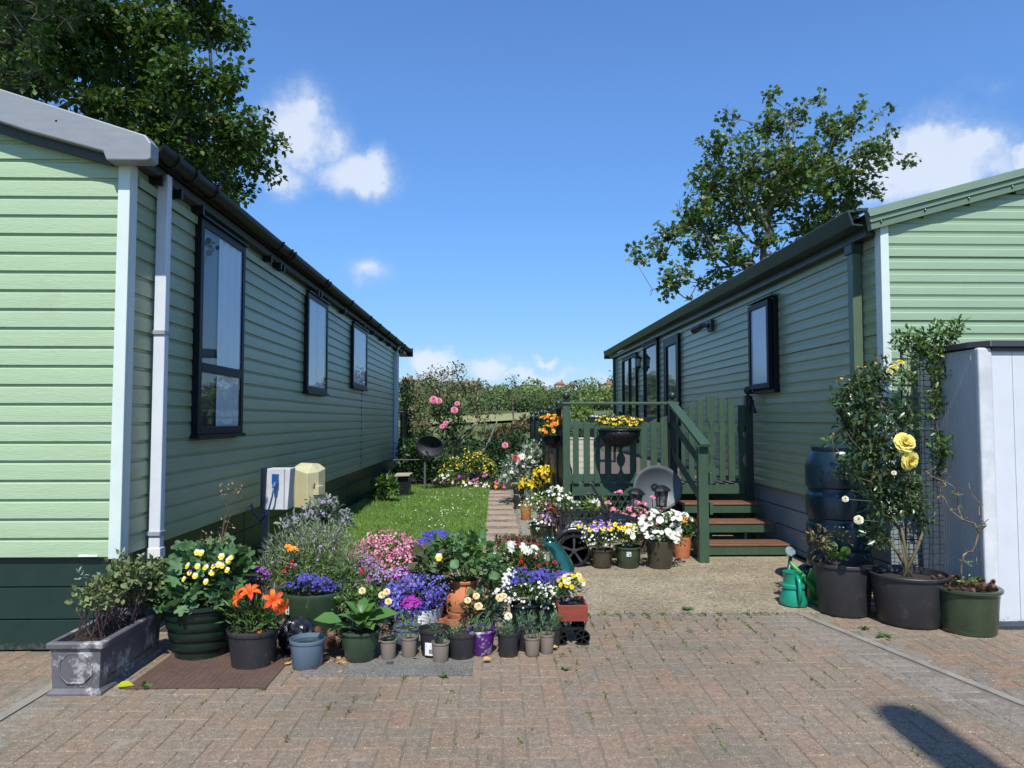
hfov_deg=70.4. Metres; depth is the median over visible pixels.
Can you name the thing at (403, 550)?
pink diascia
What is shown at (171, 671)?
rubber mat
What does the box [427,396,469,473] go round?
rambling rose
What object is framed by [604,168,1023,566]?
park home
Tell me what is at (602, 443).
barbecue
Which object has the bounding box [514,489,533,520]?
potted plant
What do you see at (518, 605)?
potted plant
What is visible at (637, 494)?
solar lantern
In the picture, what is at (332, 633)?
pine cone
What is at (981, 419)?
garden shed
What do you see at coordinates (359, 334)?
window
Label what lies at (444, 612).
filler plant
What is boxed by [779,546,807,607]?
watering can
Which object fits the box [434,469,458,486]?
white flower plant
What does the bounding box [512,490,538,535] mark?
path edging
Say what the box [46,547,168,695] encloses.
planter trough
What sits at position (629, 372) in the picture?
window
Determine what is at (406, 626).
potted plant
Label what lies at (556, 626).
potted plant
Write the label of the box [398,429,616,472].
valley scrub
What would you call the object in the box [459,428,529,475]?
flowering shrub
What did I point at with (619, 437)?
hanging basket
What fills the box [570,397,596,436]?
deck plant
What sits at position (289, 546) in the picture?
lavender bush
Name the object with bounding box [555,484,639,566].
garden cart
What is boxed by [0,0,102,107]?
tree
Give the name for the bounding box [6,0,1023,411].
sky
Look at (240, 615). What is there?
filler plant
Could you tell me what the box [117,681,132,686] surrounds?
fallen leaf
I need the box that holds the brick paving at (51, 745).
[0,614,1023,767]
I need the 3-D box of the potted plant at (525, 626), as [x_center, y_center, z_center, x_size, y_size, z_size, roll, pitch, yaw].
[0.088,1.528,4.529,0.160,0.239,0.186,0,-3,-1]
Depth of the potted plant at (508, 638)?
4.35 m
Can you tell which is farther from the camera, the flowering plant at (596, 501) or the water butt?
the flowering plant at (596, 501)
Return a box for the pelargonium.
[407,542,453,613]
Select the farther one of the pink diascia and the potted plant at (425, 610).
the pink diascia
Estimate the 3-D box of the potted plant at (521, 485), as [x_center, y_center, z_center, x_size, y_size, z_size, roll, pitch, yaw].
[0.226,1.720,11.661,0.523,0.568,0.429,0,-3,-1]
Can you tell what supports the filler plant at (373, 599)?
on the brick paving at (51, 745)
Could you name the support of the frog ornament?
on the concrete pad
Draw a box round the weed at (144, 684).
[141,681,153,688]
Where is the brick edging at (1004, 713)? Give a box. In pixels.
[0,613,1023,750]
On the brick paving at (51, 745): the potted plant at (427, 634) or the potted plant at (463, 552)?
the potted plant at (463, 552)
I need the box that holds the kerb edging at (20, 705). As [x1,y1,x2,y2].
[0,683,51,721]
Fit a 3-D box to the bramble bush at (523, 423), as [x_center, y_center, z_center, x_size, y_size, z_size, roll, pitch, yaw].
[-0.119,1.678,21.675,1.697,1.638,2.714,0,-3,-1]
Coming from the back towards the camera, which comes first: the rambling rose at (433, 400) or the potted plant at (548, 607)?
the rambling rose at (433, 400)
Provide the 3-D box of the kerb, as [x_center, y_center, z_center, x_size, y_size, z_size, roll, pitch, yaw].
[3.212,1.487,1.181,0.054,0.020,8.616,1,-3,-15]
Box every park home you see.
[0,89,414,649]
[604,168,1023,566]
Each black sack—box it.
[277,616,316,653]
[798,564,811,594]
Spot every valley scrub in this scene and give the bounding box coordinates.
[396,430,616,472]
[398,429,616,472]
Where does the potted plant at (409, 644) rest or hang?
on the paving slab at (419, 665)
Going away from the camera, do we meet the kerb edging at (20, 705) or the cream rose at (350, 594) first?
the kerb edging at (20, 705)
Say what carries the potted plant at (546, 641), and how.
on the brick paving at (51, 745)
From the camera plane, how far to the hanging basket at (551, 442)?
9.47 m
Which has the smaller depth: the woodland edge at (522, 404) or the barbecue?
the barbecue
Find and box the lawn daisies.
[393,488,483,525]
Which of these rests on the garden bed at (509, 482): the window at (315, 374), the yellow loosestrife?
the yellow loosestrife
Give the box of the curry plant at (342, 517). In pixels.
[274,492,356,581]
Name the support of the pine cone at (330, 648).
on the paving slab at (419, 665)
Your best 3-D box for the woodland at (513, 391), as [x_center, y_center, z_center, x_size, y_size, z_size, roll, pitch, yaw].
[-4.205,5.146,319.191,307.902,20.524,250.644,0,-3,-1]
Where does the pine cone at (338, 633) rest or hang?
on the paving slab at (419, 665)
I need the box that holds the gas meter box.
[293,463,324,552]
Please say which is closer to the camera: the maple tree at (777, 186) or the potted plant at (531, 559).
the potted plant at (531, 559)
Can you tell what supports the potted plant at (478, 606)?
on the brick paving at (51, 745)
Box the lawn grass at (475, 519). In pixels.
[245,483,490,578]
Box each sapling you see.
[504,374,526,420]
[527,386,574,419]
[606,370,612,450]
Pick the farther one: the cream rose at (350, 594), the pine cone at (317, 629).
the cream rose at (350, 594)
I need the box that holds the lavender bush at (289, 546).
[253,517,393,596]
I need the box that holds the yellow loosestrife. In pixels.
[438,445,499,480]
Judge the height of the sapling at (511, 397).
4.545 m
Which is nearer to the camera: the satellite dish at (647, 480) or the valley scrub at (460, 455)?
the satellite dish at (647, 480)
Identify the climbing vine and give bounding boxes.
[887,314,970,479]
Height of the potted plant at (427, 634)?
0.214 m
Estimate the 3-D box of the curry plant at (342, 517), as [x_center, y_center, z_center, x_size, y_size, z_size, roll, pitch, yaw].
[-1.615,1.300,5.937,0.686,0.818,0.528,0,-3,-1]
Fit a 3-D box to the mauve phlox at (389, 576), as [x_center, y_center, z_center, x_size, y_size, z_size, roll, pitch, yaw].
[-0.856,1.427,5.061,0.526,0.480,0.337,0,-3,-1]
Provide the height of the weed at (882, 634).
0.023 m
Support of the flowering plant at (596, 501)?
on the concrete pad
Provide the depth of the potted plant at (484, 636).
4.37 m
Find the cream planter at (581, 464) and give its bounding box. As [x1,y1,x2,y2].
[570,419,593,473]
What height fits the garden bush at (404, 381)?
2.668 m
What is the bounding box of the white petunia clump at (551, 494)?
[542,485,585,542]
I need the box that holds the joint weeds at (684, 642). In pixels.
[165,610,939,763]
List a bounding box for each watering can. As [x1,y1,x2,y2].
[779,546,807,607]
[788,561,817,604]
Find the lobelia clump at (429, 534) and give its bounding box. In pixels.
[411,529,449,597]
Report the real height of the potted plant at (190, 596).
1.067 m
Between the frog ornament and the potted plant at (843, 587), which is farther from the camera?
the frog ornament
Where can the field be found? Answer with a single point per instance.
(507, 416)
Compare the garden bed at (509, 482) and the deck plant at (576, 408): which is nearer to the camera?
the deck plant at (576, 408)
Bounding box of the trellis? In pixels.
[900,349,945,567]
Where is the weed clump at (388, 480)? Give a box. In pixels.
[365,470,402,501]
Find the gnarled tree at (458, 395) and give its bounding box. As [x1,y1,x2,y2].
[402,360,504,479]
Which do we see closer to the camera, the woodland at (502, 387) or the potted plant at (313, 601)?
the potted plant at (313, 601)
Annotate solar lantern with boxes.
[627,488,645,543]
[652,485,670,535]
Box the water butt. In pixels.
[805,441,873,567]
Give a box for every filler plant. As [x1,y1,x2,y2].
[232,577,256,623]
[335,583,357,625]
[354,586,383,620]
[385,579,428,613]
[434,576,449,613]
[477,561,506,611]
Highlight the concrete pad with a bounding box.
[335,535,875,615]
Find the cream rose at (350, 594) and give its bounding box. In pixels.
[331,582,391,624]
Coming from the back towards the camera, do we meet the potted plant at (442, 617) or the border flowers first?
the border flowers
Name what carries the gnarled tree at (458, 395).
on the garden bed at (509, 482)
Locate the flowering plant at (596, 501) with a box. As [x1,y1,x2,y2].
[580,494,610,545]
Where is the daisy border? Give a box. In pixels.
[440,476,492,488]
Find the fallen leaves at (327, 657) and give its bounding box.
[271,652,474,672]
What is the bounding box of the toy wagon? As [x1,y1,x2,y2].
[554,572,589,644]
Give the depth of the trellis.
5.46 m
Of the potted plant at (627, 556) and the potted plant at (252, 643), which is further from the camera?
the potted plant at (627, 556)
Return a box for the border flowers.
[429,471,497,486]
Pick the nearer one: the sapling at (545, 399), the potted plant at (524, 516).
the potted plant at (524, 516)
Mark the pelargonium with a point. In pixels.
(426, 567)
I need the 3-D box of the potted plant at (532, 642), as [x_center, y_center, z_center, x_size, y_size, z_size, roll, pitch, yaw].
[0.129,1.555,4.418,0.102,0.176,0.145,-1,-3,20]
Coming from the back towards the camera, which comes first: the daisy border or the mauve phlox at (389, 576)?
the daisy border
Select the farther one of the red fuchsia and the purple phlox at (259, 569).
the red fuchsia
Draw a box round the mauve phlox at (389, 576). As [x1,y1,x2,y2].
[355,554,424,627]
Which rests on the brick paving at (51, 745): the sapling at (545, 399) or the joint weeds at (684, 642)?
the joint weeds at (684, 642)
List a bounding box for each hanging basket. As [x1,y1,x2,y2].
[532,413,561,489]
[591,411,643,446]
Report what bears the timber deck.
on the concrete pad
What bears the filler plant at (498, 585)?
on the concrete pad
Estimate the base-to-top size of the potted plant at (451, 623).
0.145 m
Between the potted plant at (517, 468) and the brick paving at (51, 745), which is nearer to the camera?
the brick paving at (51, 745)
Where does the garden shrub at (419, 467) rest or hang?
on the garden bed at (509, 482)
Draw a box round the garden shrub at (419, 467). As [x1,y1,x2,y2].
[389,426,455,484]
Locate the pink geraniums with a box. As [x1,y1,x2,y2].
[604,489,663,553]
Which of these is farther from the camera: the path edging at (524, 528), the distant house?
the distant house
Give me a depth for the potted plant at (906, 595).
5.11 m
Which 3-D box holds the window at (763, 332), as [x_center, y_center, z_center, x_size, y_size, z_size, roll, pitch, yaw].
[2.883,-0.436,8.348,0.105,1.085,0.780,0,-3,-1]
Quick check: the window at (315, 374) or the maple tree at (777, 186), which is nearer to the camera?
the window at (315, 374)
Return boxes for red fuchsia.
[492,532,547,559]
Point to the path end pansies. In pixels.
(496, 484)
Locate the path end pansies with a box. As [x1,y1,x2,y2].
[490,477,509,489]
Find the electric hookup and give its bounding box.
[251,467,294,568]
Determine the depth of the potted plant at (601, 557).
6.95 m
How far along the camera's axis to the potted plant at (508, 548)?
5.88 m
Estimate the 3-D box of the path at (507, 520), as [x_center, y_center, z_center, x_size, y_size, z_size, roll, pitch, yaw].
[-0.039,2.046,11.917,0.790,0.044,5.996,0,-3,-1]
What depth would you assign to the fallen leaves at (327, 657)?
4.29 m
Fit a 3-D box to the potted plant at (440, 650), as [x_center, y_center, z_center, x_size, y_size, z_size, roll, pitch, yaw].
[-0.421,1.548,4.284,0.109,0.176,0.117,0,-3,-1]
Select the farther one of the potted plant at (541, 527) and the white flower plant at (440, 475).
the white flower plant at (440, 475)
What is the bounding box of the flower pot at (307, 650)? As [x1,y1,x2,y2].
[289,633,325,670]
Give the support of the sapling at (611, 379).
on the ground at (492, 423)
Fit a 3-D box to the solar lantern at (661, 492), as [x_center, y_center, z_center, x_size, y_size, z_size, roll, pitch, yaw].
[1.593,1.441,7.725,0.194,0.733,0.194,1,-3,-24]
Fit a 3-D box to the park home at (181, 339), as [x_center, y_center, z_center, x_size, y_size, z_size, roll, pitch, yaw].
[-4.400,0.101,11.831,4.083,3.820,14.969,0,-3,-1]
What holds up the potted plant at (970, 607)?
on the brick paving at (51, 745)
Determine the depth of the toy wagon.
4.61 m
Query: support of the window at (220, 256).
in the park home at (181, 339)
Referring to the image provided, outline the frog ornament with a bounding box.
[541,536,574,594]
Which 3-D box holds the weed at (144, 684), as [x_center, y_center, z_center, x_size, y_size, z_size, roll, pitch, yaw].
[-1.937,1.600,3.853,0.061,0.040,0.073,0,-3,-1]
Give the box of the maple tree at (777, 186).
[624,84,921,303]
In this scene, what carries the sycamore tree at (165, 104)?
on the ground at (492, 423)
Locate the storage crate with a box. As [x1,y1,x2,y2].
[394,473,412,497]
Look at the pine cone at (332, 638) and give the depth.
4.38 m
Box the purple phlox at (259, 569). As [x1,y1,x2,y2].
[245,565,271,619]
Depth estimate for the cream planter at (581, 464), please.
10.19 m
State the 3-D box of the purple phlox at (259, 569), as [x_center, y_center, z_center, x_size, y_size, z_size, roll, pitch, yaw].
[-1.628,1.403,4.652,0.223,0.484,0.191,-3,-4,44]
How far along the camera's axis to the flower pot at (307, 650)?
4.12 m
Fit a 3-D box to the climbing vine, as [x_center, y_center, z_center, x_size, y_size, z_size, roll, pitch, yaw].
[3.142,0.584,5.439,0.602,2.222,0.328,-1,-3,12]
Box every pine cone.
[314,626,323,633]
[326,628,335,639]
[326,640,335,651]
[327,636,338,646]
[334,639,341,651]
[336,629,340,639]
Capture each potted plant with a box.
[137,478,259,660]
[212,583,291,669]
[265,551,364,638]
[314,597,397,662]
[374,571,449,637]
[379,630,400,659]
[393,608,420,650]
[400,626,423,657]
[418,618,450,657]
[420,529,504,612]
[429,618,475,659]
[431,631,449,662]
[438,614,447,623]
[444,611,461,628]
[446,585,478,627]
[458,589,511,625]
[466,610,498,655]
[492,565,564,630]
[493,540,548,596]
[496,618,521,657]
[497,437,543,501]
[512,475,541,508]
[512,548,562,599]
[513,610,536,651]
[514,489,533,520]
[516,491,577,540]
[524,627,540,656]
[527,464,550,512]
[528,569,577,622]
[537,609,562,648]
[538,625,553,653]
[573,519,621,568]
[604,521,649,568]
[631,508,693,568]
[663,511,696,558]
[803,524,877,618]
[820,353,951,629]
[925,466,1003,636]
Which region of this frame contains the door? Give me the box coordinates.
[663,333,680,459]
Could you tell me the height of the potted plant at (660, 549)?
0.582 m
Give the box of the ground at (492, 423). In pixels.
[236,408,922,575]
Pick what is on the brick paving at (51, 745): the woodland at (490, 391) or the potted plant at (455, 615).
the potted plant at (455, 615)
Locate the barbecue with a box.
[585,415,615,461]
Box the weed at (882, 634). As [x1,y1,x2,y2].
[876,632,891,638]
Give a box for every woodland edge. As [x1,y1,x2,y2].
[399,376,612,414]
[399,385,612,415]
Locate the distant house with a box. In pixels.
[554,380,564,389]
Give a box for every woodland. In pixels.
[399,376,612,410]
[399,377,612,411]
[409,375,611,410]
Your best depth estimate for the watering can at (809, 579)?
5.56 m
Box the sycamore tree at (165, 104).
[0,0,293,208]
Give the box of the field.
[420,412,544,424]
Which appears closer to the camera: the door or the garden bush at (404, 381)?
the door
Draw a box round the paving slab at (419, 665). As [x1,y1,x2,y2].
[298,641,473,676]
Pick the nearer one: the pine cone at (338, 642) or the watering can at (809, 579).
the pine cone at (338, 642)
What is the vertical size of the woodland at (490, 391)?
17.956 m
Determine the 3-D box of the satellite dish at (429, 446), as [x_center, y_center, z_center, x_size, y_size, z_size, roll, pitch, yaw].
[-1.954,1.588,14.541,1.297,1.120,0.398,-1,-3,22]
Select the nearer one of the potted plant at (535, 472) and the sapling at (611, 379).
the potted plant at (535, 472)
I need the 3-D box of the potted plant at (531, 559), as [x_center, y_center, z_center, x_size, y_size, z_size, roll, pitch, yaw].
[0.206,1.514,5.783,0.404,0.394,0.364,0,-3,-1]
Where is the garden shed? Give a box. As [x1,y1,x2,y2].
[913,340,1023,629]
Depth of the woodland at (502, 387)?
225.18 m
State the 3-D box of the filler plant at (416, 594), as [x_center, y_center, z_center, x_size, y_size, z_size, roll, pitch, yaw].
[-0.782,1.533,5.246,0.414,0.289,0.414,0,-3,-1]
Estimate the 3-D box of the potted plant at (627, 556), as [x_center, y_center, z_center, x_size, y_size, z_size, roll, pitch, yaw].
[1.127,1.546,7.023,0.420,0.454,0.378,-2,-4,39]
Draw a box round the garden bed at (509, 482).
[411,471,517,488]
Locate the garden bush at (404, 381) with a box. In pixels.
[398,373,440,474]
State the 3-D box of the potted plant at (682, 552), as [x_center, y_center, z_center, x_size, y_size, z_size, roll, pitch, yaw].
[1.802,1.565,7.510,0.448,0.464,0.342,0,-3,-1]
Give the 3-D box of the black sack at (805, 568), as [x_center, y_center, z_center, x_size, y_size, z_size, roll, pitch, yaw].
[2.401,1.595,5.932,0.192,0.246,0.174,1,-3,-19]
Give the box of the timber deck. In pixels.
[529,386,789,562]
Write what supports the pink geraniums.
on the concrete pad
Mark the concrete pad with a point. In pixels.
(727, 584)
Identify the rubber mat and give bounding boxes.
[124,630,290,688]
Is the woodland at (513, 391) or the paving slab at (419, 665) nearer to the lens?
the paving slab at (419, 665)
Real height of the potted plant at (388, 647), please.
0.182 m
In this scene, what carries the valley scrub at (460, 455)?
on the ground at (492, 423)
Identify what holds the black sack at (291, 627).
on the brick paving at (51, 745)
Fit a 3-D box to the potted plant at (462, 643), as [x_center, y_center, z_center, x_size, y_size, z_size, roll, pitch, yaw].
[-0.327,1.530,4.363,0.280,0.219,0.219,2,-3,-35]
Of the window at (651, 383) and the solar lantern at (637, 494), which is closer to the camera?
the solar lantern at (637, 494)
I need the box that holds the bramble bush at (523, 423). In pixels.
[480,413,529,458]
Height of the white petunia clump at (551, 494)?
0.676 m
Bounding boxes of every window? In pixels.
[189,214,249,438]
[303,290,330,395]
[350,321,368,390]
[621,352,638,442]
[641,338,659,421]
[746,293,779,393]
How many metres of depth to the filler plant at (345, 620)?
4.86 m
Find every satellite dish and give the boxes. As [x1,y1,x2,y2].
[394,435,443,490]
[633,465,682,537]
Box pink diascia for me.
[342,527,425,601]
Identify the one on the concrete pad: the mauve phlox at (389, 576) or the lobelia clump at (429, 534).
the lobelia clump at (429, 534)
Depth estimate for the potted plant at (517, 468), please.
12.46 m
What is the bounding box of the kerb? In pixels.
[796,613,1023,706]
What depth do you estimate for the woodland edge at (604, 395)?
166.96 m
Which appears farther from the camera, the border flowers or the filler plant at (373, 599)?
the border flowers

